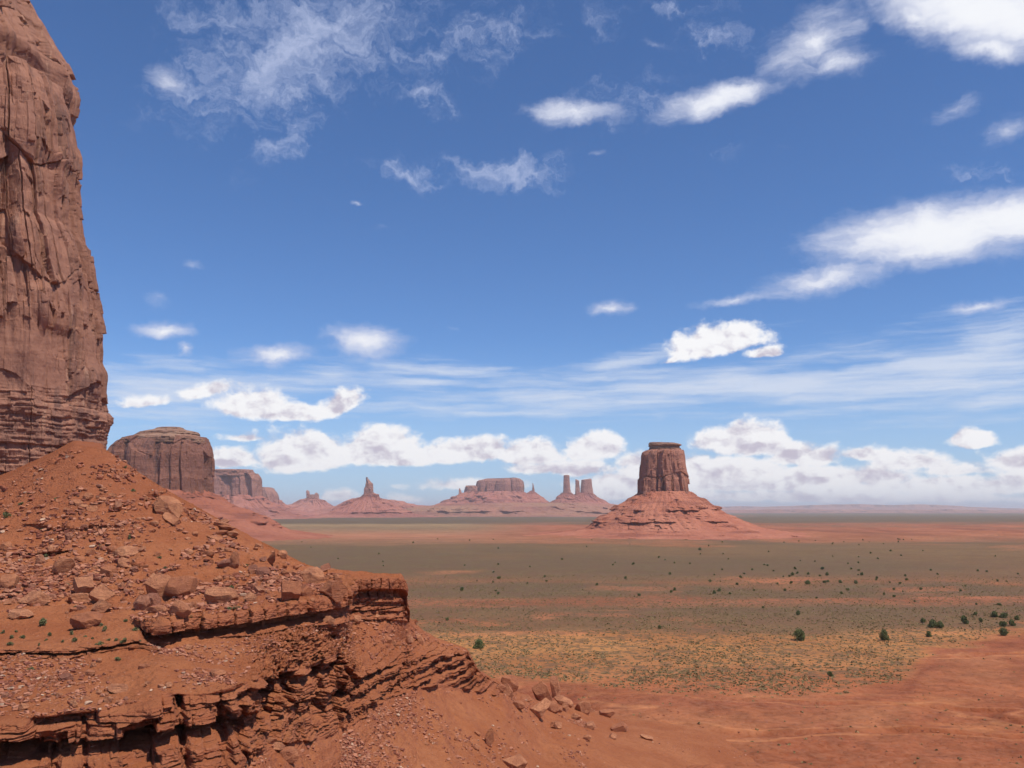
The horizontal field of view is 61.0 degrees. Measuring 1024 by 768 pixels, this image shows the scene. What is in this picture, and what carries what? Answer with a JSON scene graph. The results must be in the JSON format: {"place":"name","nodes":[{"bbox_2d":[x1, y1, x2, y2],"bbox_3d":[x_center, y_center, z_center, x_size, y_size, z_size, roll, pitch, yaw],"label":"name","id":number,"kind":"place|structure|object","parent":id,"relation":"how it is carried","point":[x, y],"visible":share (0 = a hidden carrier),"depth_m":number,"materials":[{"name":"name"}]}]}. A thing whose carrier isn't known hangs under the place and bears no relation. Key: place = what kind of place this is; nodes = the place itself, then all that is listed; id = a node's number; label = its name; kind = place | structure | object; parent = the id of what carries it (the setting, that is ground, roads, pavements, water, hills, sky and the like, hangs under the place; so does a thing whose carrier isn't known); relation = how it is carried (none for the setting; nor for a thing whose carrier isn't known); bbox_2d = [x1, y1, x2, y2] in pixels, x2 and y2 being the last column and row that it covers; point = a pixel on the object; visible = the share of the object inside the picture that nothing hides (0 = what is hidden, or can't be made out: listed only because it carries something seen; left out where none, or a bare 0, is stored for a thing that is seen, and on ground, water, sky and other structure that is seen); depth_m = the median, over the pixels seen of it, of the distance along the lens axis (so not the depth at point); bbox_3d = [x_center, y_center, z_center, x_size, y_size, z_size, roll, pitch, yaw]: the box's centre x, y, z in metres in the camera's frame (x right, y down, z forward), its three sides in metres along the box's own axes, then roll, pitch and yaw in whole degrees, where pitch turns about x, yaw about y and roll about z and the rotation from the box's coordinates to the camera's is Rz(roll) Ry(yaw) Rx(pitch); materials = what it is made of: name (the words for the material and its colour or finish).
{"place":"outdoors","nodes":[
{"label":"outdoors","id":0,"kind":"place"},
{"bbox_2d":[0,441,754,767],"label":"rocky hill","id":1,"kind":"structure","parent":0,"point":[304,692],"depth_m":91.25,"materials":[{"name":"stone"}]},
{"bbox_2d":[0,542,11,549],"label":"boulder","id":2,"kind":"object","parent":1,"relation":"on","point":[4,545],"visible":0.76,"depth_m":111.22,"materials":[{"name":"stone"}]},
{"bbox_2d":[3,599,14,604],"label":"boulder","id":3,"kind":"object","parent":1,"relation":"on","point":[9,601],"visible":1,"depth_m":93.56,"materials":[{"name":"stone"}]},
{"bbox_2d":[0,574,19,588],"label":"boulder","id":4,"kind":"object","parent":1,"relation":"on","point":[9,581],"visible":0.8,"depth_m":99.12,"materials":[{"name":"stone"}]},
{"bbox_2d":[8,609,34,618],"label":"boulder","id":5,"kind":"object","parent":1,"relation":"on","point":[19,613],"visible":0.95,"depth_m":87.24,"materials":[{"name":"stone"}]},
{"bbox_2d":[18,703,28,710],"bbox_3d":[-34.171,22.621,60.789,0.642,0.662,0.426,-3,-9,21],"label":"boulder","id":6,"kind":"object","parent":1,"relation":"on","point":[23,706],"visible":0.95,"depth_m":60.69,"materials":[{"name":"stone"}]},
{"bbox_2d":[17,591,51,605],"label":"boulder","id":7,"kind":"object","parent":1,"relation":"on","point":[42,598],"visible":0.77,"depth_m":94.01,"materials":[{"name":"stone"}]},
{"bbox_2d":[35,554,45,563],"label":"boulder","id":8,"kind":"object","parent":1,"relation":"on","point":[40,559],"visible":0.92,"depth_m":106.88,"materials":[{"name":"stone"}]},
{"bbox_2d":[0,0,113,474],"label":"sandstone butte","id":9,"kind":"object","parent":1,"relation":"on","point":[53,383],"visible":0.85,"depth_m":155.95,"materials":[{"name":"stone"}]},
{"bbox_2d":[52,558,75,574],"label":"boulder","id":10,"kind":"object","parent":1,"relation":"on","point":[63,565],"visible":0.74,"depth_m":103.77,"materials":[{"name":"stone"}]},
{"bbox_2d":[58,673,73,679],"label":"boulder","id":11,"kind":"object","parent":1,"relation":"on","point":[66,676],"visible":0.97,"depth_m":66.64,"materials":[{"name":"stone"}]},
{"bbox_2d":[65,532,72,539],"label":"boulder","id":12,"kind":"object","parent":1,"relation":"on","point":[68,535],"visible":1,"depth_m":113.30,"materials":[{"name":"stone"}]},
{"bbox_2d":[69,699,77,707],"bbox_3d":[-30.914,22.608,61.308,0.687,0.720,0.440,-8,-4,18],"label":"boulder","id":13,"kind":"object","parent":1,"relation":"on","point":[73,703],"visible":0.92,"depth_m":61.18,"materials":[{"name":"stone"}]},
{"bbox_2d":[72,499,83,506],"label":"boulder","id":14,"kind":"object","parent":1,"relation":"on","point":[77,502],"visible":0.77,"depth_m":122.67,"materials":[{"name":"stone"}]},
{"bbox_2d":[68,593,88,602],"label":"boulder","id":15,"kind":"object","parent":1,"relation":"on","point":[80,597],"visible":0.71,"depth_m":96.98,"materials":[{"name":"stone"}]},
{"bbox_2d":[72,576,93,592],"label":"boulder","id":16,"kind":"object","parent":1,"relation":"on","point":[83,584],"visible":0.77,"depth_m":98.92,"materials":[{"name":"stone"}]},
{"bbox_2d":[70,611,102,629],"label":"boulder","id":17,"kind":"object","parent":1,"relation":"on","point":[87,620],"visible":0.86,"depth_m":81.56,"materials":[{"name":"stone"}]},
{"bbox_2d":[83,493,93,499],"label":"boulder","id":18,"kind":"object","parent":1,"relation":"on","point":[88,496],"visible":1,"depth_m":123.69,"materials":[{"name":"stone"}]},
{"bbox_2d":[85,669,94,676],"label":"boulder","id":19,"kind":"object","parent":1,"relation":"on","point":[90,673],"visible":0.98,"depth_m":67.51,"materials":[{"name":"stone"}]},
{"bbox_2d":[85,548,95,555],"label":"boulder","id":20,"kind":"object","parent":1,"relation":"on","point":[90,551],"visible":0.94,"depth_m":110.04,"materials":[{"name":"stone"}]},
{"bbox_2d":[86,505,97,511],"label":"boulder","id":21,"kind":"object","parent":1,"relation":"on","point":[90,508],"visible":0.99,"depth_m":121.07,"materials":[{"name":"stone"}]},
{"bbox_2d":[91,599,112,612],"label":"boulder","id":22,"kind":"object","parent":1,"relation":"on","point":[101,606],"visible":0.81,"depth_m":89.91,"materials":[{"name":"stone"}]},
{"bbox_2d":[89,584,115,602],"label":"boulder","id":23,"kind":"object","parent":1,"relation":"on","point":[102,592],"visible":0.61,"depth_m":95.96,"materials":[{"name":"stone"}]},
{"bbox_2d":[100,565,118,577],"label":"boulder","id":24,"kind":"object","parent":1,"relation":"on","point":[109,571],"visible":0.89,"depth_m":103.33,"materials":[{"name":"stone"}]},
{"bbox_2d":[106,546,117,553],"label":"boulder","id":25,"kind":"object","parent":1,"relation":"on","point":[111,548],"visible":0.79,"depth_m":110.50,"materials":[{"name":"stone"}]},
{"bbox_2d":[107,683,127,693],"bbox_3d":[-29.271,22.664,64.656,1.459,0.789,0.936,9,-11,-8],"label":"boulder","id":26,"kind":"object","parent":1,"relation":"on","point":[117,688],"visible":0.94,"depth_m":64.44,"materials":[{"name":"stone"}]},
{"bbox_2d":[114,501,121,510],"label":"boulder","id":27,"kind":"object","parent":1,"relation":"on","point":[118,505],"visible":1,"depth_m":121.66,"materials":[{"name":"stone"}]},
{"bbox_2d":[117,557,131,567],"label":"boulder","id":28,"kind":"object","parent":1,"relation":"on","point":[121,562],"visible":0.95,"depth_m":105.40,"materials":[{"name":"stone"}]},
{"bbox_2d":[114,545,138,557],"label":"boulder","id":29,"kind":"object","parent":1,"relation":"on","point":[122,551],"visible":0.84,"depth_m":109.69,"materials":[{"name":"stone"}]},
{"bbox_2d":[133,595,150,610],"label":"boulder","id":30,"kind":"object","parent":1,"relation":"on","point":[141,602],"visible":0.88,"depth_m":89.86,"materials":[{"name":"stone"}]},
{"bbox_2d":[147,593,160,605],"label":"boulder","id":31,"kind":"object","parent":1,"relation":"on","point":[155,598],"visible":0.42,"depth_m":92.75,"materials":[{"name":"stone"}]},
{"bbox_2d":[146,605,166,612],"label":"boulder","id":32,"kind":"object","parent":1,"relation":"on","point":[156,609],"visible":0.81,"depth_m":83.09,"materials":[{"name":"stone"}]},
{"bbox_2d":[144,572,170,597],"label":"boulder","id":33,"kind":"object","parent":1,"relation":"on","point":[156,583],"visible":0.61,"depth_m":96.62,"materials":[{"name":"stone"}]},
{"bbox_2d":[154,495,182,517],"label":"boulder","id":34,"kind":"object","parent":1,"relation":"on","point":[163,504],"visible":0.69,"depth_m":124.85,"materials":[{"name":"stone"}]},
{"bbox_2d":[162,512,180,525],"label":"boulder","id":35,"kind":"object","parent":1,"relation":"on","point":[171,518],"visible":1,"depth_m":120.75,"materials":[{"name":"stone"}]},
{"bbox_2d":[169,600,191,617],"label":"boulder","id":36,"kind":"object","parent":1,"relation":"on","point":[180,608],"visible":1,"depth_m":79.43,"materials":[{"name":"stone"}]},
{"bbox_2d":[164,575,197,597],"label":"boulder","id":37,"kind":"object","parent":1,"relation":"on","point":[176,587],"visible":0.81,"depth_m":95.89,"materials":[{"name":"stone"}]},
{"bbox_2d":[202,549,214,556],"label":"boulder","id":38,"kind":"object","parent":1,"relation":"on","point":[210,552],"visible":1,"depth_m":109.81,"materials":[{"name":"stone"}]},
{"bbox_2d":[207,535,223,540],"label":"boulder","id":39,"kind":"object","parent":1,"relation":"on","point":[217,538],"visible":0.81,"depth_m":120.14,"materials":[{"name":"stone"}]},
{"bbox_2d":[209,668,225,677],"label":"boulder","id":40,"kind":"object","parent":1,"relation":"on","point":[216,672],"visible":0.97,"depth_m":68.69,"materials":[{"name":"stone"}]},
{"bbox_2d":[211,530,227,534],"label":"boulder","id":41,"kind":"object","parent":1,"relation":"on","point":[221,532],"visible":0.8,"depth_m":122.61,"materials":[{"name":"stone"}]},
{"bbox_2d":[204,587,238,603],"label":"boulder","id":42,"kind":"object","parent":1,"relation":"on","point":[214,595],"visible":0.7,"depth_m":88.95,"materials":[{"name":"stone"}]},
{"bbox_2d":[217,558,230,567],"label":"boulder","id":43,"kind":"object","parent":1,"relation":"on","point":[224,563],"visible":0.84,"depth_m":106.90,"materials":[{"name":"stone"}]},
{"bbox_2d":[218,525,235,530],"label":"boulder","id":44,"kind":"object","parent":1,"relation":"on","point":[227,527],"visible":0.88,"depth_m":124.85,"materials":[{"name":"stone"}]},
{"bbox_2d":[225,531,238,536],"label":"boulder","id":45,"kind":"object","parent":1,"relation":"on","point":[232,533],"visible":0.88,"depth_m":123.22,"materials":[{"name":"stone"}]},
{"bbox_2d":[229,551,239,567],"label":"boulder","id":46,"kind":"object","parent":1,"relation":"on","point":[234,560],"visible":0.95,"depth_m":106.87,"materials":[{"name":"stone"}]},
{"bbox_2d":[243,592,256,601],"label":"boulder","id":47,"kind":"object","parent":1,"relation":"on","point":[250,596],"visible":0.91,"depth_m":88.82,"materials":[{"name":"stone"}]},
{"bbox_2d":[253,585,264,593],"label":"boulder","id":48,"kind":"object","parent":1,"relation":"on","point":[259,589],"visible":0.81,"depth_m":96.05,"materials":[{"name":"stone"}]},
{"bbox_2d":[255,567,270,574],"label":"boulder","id":49,"kind":"object","parent":1,"relation":"on","point":[262,570],"visible":0.84,"depth_m":106.19,"materials":[{"name":"stone"}]},
{"bbox_2d":[267,551,274,564],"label":"boulder","id":50,"kind":"object","parent":1,"relation":"on","point":[271,559],"visible":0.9,"depth_m":112.64,"materials":[{"name":"stone"}]},
{"bbox_2d":[273,742,284,750],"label":"boulder","id":51,"kind":"object","parent":1,"relation":"on","point":[278,746],"visible":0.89,"depth_m":71.34,"materials":[{"name":"stone"}]},
{"bbox_2d":[277,550,287,557],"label":"boulder","id":52,"kind":"object","parent":1,"relation":"on","point":[282,553],"visible":1,"depth_m":123.23,"materials":[{"name":"stone"}]},
{"bbox_2d":[279,746,298,762],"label":"boulder","id":53,"kind":"object","parent":1,"relation":"on","point":[288,754],"visible":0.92,"depth_m":71.33,"materials":[{"name":"stone"}]},
{"bbox_2d":[281,580,300,601],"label":"boulder","id":54,"kind":"object","parent":1,"relation":"on","point":[290,590],"visible":0.89,"depth_m":90.04,"materials":[{"name":"stone"}]},
{"bbox_2d":[301,585,313,596],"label":"boulder","id":55,"kind":"object","parent":1,"relation":"on","point":[306,590],"visible":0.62,"depth_m":94.12,"materials":[{"name":"stone"}]},
{"bbox_2d":[300,567,324,583],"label":"boulder","id":56,"kind":"object","parent":1,"relation":"on","point":[309,575],"visible":0.66,"depth_m":107.91,"materials":[{"name":"stone"}]},
{"bbox_2d":[321,563,330,571],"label":"boulder","id":57,"kind":"object","parent":1,"relation":"on","point":[325,567],"visible":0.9,"depth_m":122.31,"materials":[{"name":"stone"}]},
{"bbox_2d":[323,616,335,624],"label":"boulder","id":58,"kind":"object","parent":1,"relation":"on","point":[329,620],"visible":1,"depth_m":93.95,"materials":[{"name":"stone"}]},
{"bbox_2d":[319,580,347,603],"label":"boulder","id":59,"kind":"object","parent":1,"relation":"on","point":[334,591],"visible":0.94,"depth_m":95.33,"materials":[{"name":"stone"}]},
{"bbox_2d":[353,615,361,623],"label":"boulder","id":60,"kind":"object","parent":1,"relation":"on","point":[357,619],"visible":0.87,"depth_m":110.83,"materials":[{"name":"stone"}]},
{"bbox_2d":[406,635,413,643],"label":"boulder","id":61,"kind":"object","parent":1,"relation":"on","point":[409,639],"visible":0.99,"depth_m":117.37,"materials":[{"name":"stone"}]},
{"bbox_2d":[416,634,423,644],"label":"boulder","id":62,"kind":"object","parent":1,"relation":"on","point":[420,639],"visible":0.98,"depth_m":121.89,"materials":[{"name":"stone"}]},
{"bbox_2d":[485,728,493,744],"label":"boulder","id":63,"kind":"object","parent":1,"relation":"on","point":[489,737],"visible":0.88,"depth_m":110.61,"materials":[{"name":"stone"}]},
{"bbox_2d":[503,683,512,697],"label":"boulder","id":64,"kind":"object","parent":1,"relation":"on","point":[508,691],"visible":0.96,"depth_m":137.24,"materials":[{"name":"stone"}]},
{"bbox_2d":[0,450,1017,767],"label":"rubble","id":65,"kind":"object","parent":1,"relation":"on","point":[34,580],"visible":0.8,"depth_m":100.50,"materials":[{"name":"stone"}]},
{"bbox_2d":[501,675,518,691],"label":"boulder","id":66,"kind":"object","parent":1,"relation":"on","point":[512,681],"visible":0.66,"depth_m":146.15,"materials":[{"name":"stone"}]},
{"bbox_2d":[502,754,527,767],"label":"boulder","id":67,"kind":"object","parent":1,"relation":"on","point":[517,761],"visible":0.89,"depth_m":107.49,"materials":[{"name":"stone"}]},
{"bbox_2d":[512,700,524,709],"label":"boulder","id":68,"kind":"object","parent":1,"relation":"on","point":[519,705],"visible":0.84,"depth_m":135.51,"materials":[{"name":"stone"}]},
{"bbox_2d":[530,698,550,718],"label":"boulder","id":69,"kind":"object","parent":1,"relation":"on","point":[539,709],"visible":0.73,"depth_m":141.80,"materials":[{"name":"stone"}]},
{"bbox_2d":[531,681,552,700],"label":"boulder","id":70,"kind":"object","parent":1,"relation":"on","point":[540,690],"visible":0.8,"depth_m":159.90,"materials":[{"name":"stone"}]},
{"bbox_2d":[547,700,558,713],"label":"boulder","id":71,"kind":"object","parent":1,"relation":"on","point":[553,707],"visible":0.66,"depth_m":154.83,"materials":[{"name":"stone"}]},
{"bbox_2d":[550,676,560,697],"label":"boulder","id":72,"kind":"object","parent":1,"relation":"on","point":[555,686],"visible":0.76,"depth_m":214.68,"materials":[{"name":"stone"}]},
{"bbox_2d":[550,721,561,728],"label":"boulder","id":73,"kind":"object","parent":1,"relation":"on","point":[556,724],"visible":0.99,"depth_m":143.30,"materials":[{"name":"stone"}]},
{"bbox_2d":[554,695,573,707],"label":"boulder","id":74,"kind":"object","parent":1,"relation":"on","point":[560,699],"visible":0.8,"depth_m":169.40,"materials":[{"name":"stone"}]},
{"bbox_2d":[562,702,568,711],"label":"boulder","id":75,"kind":"object","parent":1,"relation":"on","point":[565,706],"visible":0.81,"depth_m":161.34,"materials":[{"name":"stone"}]},
{"bbox_2d":[575,701,590,714],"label":"boulder","id":76,"kind":"object","parent":1,"relation":"on","point":[584,707],"visible":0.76,"depth_m":170.76,"materials":[{"name":"stone"}]},
{"bbox_2d":[585,721,595,729],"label":"boulder","id":77,"kind":"object","parent":1,"relation":"on","point":[590,725],"visible":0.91,"depth_m":152.30,"materials":[{"name":"stone"}]},
{"bbox_2d":[599,709,614,717],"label":"boulder","id":78,"kind":"object","parent":1,"relation":"on","point":[609,713],"visible":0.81,"depth_m":183.00,"materials":[{"name":"stone"}]},
{"bbox_2d":[610,722,627,731],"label":"boulder","id":79,"kind":"object","parent":1,"relation":"on","point":[621,727],"visible":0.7,"depth_m":164.41,"materials":[{"name":"stone"}]},
{"bbox_2d":[640,734,652,739],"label":"boulder","id":80,"kind":"object","parent":1,"relation":"on","point":[646,737],"visible":0.99,"depth_m":158.23,"materials":[{"name":"stone"}]},
{"bbox_2d":[404,502,615,516],"bbox_3d":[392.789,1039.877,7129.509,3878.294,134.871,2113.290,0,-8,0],"label":"terrace hill","id":81,"kind":"structure","parent":0,"point":[520,509],"depth_m":6618.15,"materials":[{"name":"stone"}]},
{"bbox_2d":[435,477,545,504],"bbox_3d":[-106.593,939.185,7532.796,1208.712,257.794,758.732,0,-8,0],"label":"sandstone mesa","id":82,"kind":"structure","parent":81,"relation":"on","point":[496,490],"depth_m":7417.30,"materials":[{"name":"stone"}]},
{"bbox_2d":[527,484,549,502],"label":"rock spire","id":83,"kind":"object","parent":82,"relation":"on","point":[532,493],"visible":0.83,"depth_m":7423.83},
{"bbox_2d":[550,475,604,503],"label":"rock spire","id":84,"kind":"object","parent":81,"relation":"on","point":[566,496],"visible":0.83,"depth_m":7265.39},
{"bbox_2d":[574,479,613,504],"bbox_3d":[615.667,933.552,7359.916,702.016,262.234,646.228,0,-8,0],"label":"sandstone butte","id":85,"kind":"object","parent":81,"relation":"on","point":[586,493],"visible":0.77,"depth_m":7334.15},
{"bbox_2d":[30,0,1023,508],"label":"sky","id":86,"kind":"structure","parent":0,"point":[426,251],"materials":[{"name":"blue"}]},
{"bbox_2d":[261,513,1023,767],"bbox_3d":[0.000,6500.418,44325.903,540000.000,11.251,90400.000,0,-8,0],"label":"desert ground","id":87,"kind":"structure","parent":0,"point":[963,546],"depth_m":373.51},
{"bbox_2d":[107,427,332,540],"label":"sandstone butte","id":88,"kind":"object","parent":87,"relation":"on","point":[179,462],"visible":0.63,"depth_m":1442.29,"materials":[{"name":"stone"}]},
{"bbox_2d":[213,469,316,518],"bbox_3d":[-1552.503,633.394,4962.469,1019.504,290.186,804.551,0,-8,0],"label":"sandstone mesa","id":89,"kind":"structure","parent":87,"relation":"on","point":[242,488],"depth_m":4882.53,"materials":[{"name":"stone"}]},
{"bbox_2d":[262,487,318,515],"bbox_3d":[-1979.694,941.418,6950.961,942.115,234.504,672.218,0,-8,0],"label":"sandstone mesa","id":90,"kind":"structure","parent":87,"relation":"on","point":[270,494],"depth_m":6878.97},
{"bbox_2d":[289,490,332,511],"bbox_3d":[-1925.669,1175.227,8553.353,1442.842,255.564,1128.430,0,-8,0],"label":"sandstone butte","id":91,"kind":"object","parent":87,"relation":"on","point":[311,502],"visible":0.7,"depth_m":8426.14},
{"bbox_2d":[308,498,424,513],"bbox_3d":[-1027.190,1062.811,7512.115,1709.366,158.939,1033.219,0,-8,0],"label":"sandstone ridge","id":92,"kind":"structure","parent":87,"relation":"on","point":[402,504],"depth_m":7396.43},
{"bbox_2d":[308,477,442,517],"bbox_3d":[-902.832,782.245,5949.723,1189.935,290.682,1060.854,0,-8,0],"label":"sandstone butte","id":93,"kind":"object","parent":87,"relation":"on","point":[369,503],"visible":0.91,"depth_m":5785.70,"materials":[{"name":"stone"}]},
{"bbox_2d":[473,638,484,648],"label":"juniper bush","id":94,"kind":"object","parent":87,"relation":"on","point":[478,643],"visible":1,"depth_m":288.73,"materials":[{"name":"green plant"}]},
{"bbox_2d":[522,442,811,539],"bbox_3d":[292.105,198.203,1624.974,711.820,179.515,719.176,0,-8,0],"label":"sandstone butte","id":95,"kind":"object","parent":87,"relation":"on","point":[664,502],"visible":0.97,"depth_m":1537.99,"materials":[{"name":"stone"}]},
{"bbox_2d":[406,574,1023,764],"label":"sagebrush","id":96,"kind":"object","parent":87,"relation":"on","point":[721,671],"visible":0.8,"depth_m":305.14,"materials":[{"name":"green plant"}]},
{"bbox_2d":[792,627,804,640],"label":"juniper bush","id":97,"kind":"object","parent":87,"relation":"on","point":[799,634],"visible":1,"depth_m":306.16,"materials":[{"name":"green plant"}]},
{"bbox_2d":[722,509,1023,512],"bbox_3d":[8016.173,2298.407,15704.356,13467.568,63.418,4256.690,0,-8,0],"label":"mesa escarpment","id":98,"kind":"structure","parent":87,"relation":"on","point":[866,511],"depth_m":14611.70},
{"bbox_2d":[879,629,888,639],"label":"juniper bush","id":99,"kind":"object","parent":87,"relation":"on","point":[884,635],"visible":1,"depth_m":305.70,"materials":[{"name":"green plant"}]},
{"bbox_2d":[927,619,935,627],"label":"juniper bush","id":100,"kind":"object","parent":87,"relation":"on","point":[931,624],"visible":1,"depth_m":337.40,"materials":[{"name":"green plant"}]},
{"bbox_2d":[960,615,968,623],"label":"juniper bush","id":101,"kind":"object","parent":87,"relation":"on","point":[964,620],"visible":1,"depth_m":348.61,"materials":[{"name":"green plant"}]},
{"bbox_2d":[999,626,1009,635],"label":"juniper bush","id":102,"kind":"object","parent":87,"relation":"on","point":[1003,631],"visible":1,"depth_m":317.57,"materials":[{"name":"green plant"}]},
{"bbox_2d":[721,504,1023,509],"bbox_3d":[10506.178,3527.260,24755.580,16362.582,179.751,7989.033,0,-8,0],"label":"mesa escarpment","id":103,"kind":"structure","parent":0,"point":[876,507],"depth_m":22655.73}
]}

